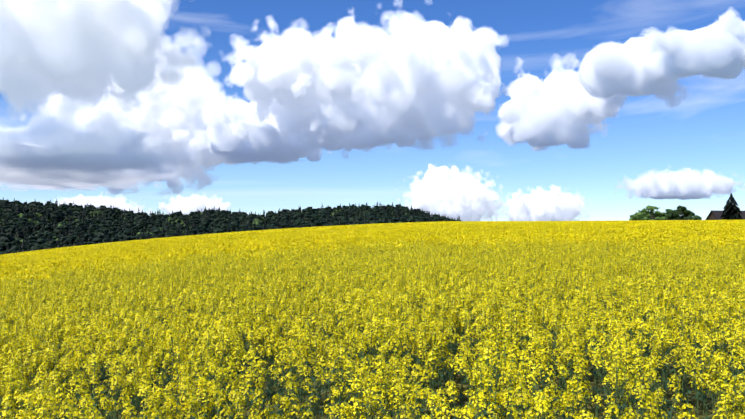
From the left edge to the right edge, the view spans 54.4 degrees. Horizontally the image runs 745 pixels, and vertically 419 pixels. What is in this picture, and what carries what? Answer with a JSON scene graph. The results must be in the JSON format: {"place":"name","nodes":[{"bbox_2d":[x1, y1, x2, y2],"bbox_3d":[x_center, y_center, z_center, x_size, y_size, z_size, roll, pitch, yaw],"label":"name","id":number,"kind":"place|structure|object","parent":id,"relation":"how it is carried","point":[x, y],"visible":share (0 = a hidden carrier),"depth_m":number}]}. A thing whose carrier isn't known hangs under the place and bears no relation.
{"place":"outdoors","nodes":[
{"label":"outdoors","id":0,"kind":"place"},
{"bbox_2d":[0,0,744,220],"label":"sky","id":1,"kind":"structure","parent":0,"point":[471,110]},
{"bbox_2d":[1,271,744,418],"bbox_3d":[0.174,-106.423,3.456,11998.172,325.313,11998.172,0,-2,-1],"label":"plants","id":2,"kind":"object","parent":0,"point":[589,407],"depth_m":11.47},
{"bbox_2d":[629,210,650,220],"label":"copse tree","id":3,"kind":"object","parent":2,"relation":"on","point":[632,217],"visible":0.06,"depth_m":244.91},
{"bbox_2d":[635,205,667,220],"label":"copse tree","id":4,"kind":"object","parent":2,"relation":"on","point":[658,215],"visible":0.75,"depth_m":228.35},
{"bbox_2d":[665,209,676,219],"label":"copse tree","id":5,"kind":"object","parent":2,"relation":"on","point":[667,211],"visible":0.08,"depth_m":231.95},
{"bbox_2d":[667,205,692,219],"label":"copse tree","id":6,"kind":"object","parent":2,"relation":"on","point":[683,211],"visible":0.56,"depth_m":222.23},
{"bbox_2d":[683,212,702,219],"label":"copse tree","id":7,"kind":"object","parent":2,"relation":"on","point":[694,217],"visible":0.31,"depth_m":231.95},
{"bbox_2d":[720,193,743,219],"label":"garden spruce","id":8,"kind":"object","parent":2,"relation":"on","point":[731,210],"visible":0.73,"depth_m":197.94},
{"bbox_2d":[705,208,744,219],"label":"house","id":9,"kind":"structure","parent":0,"point":[714,214],"depth_m":205.41}
]}

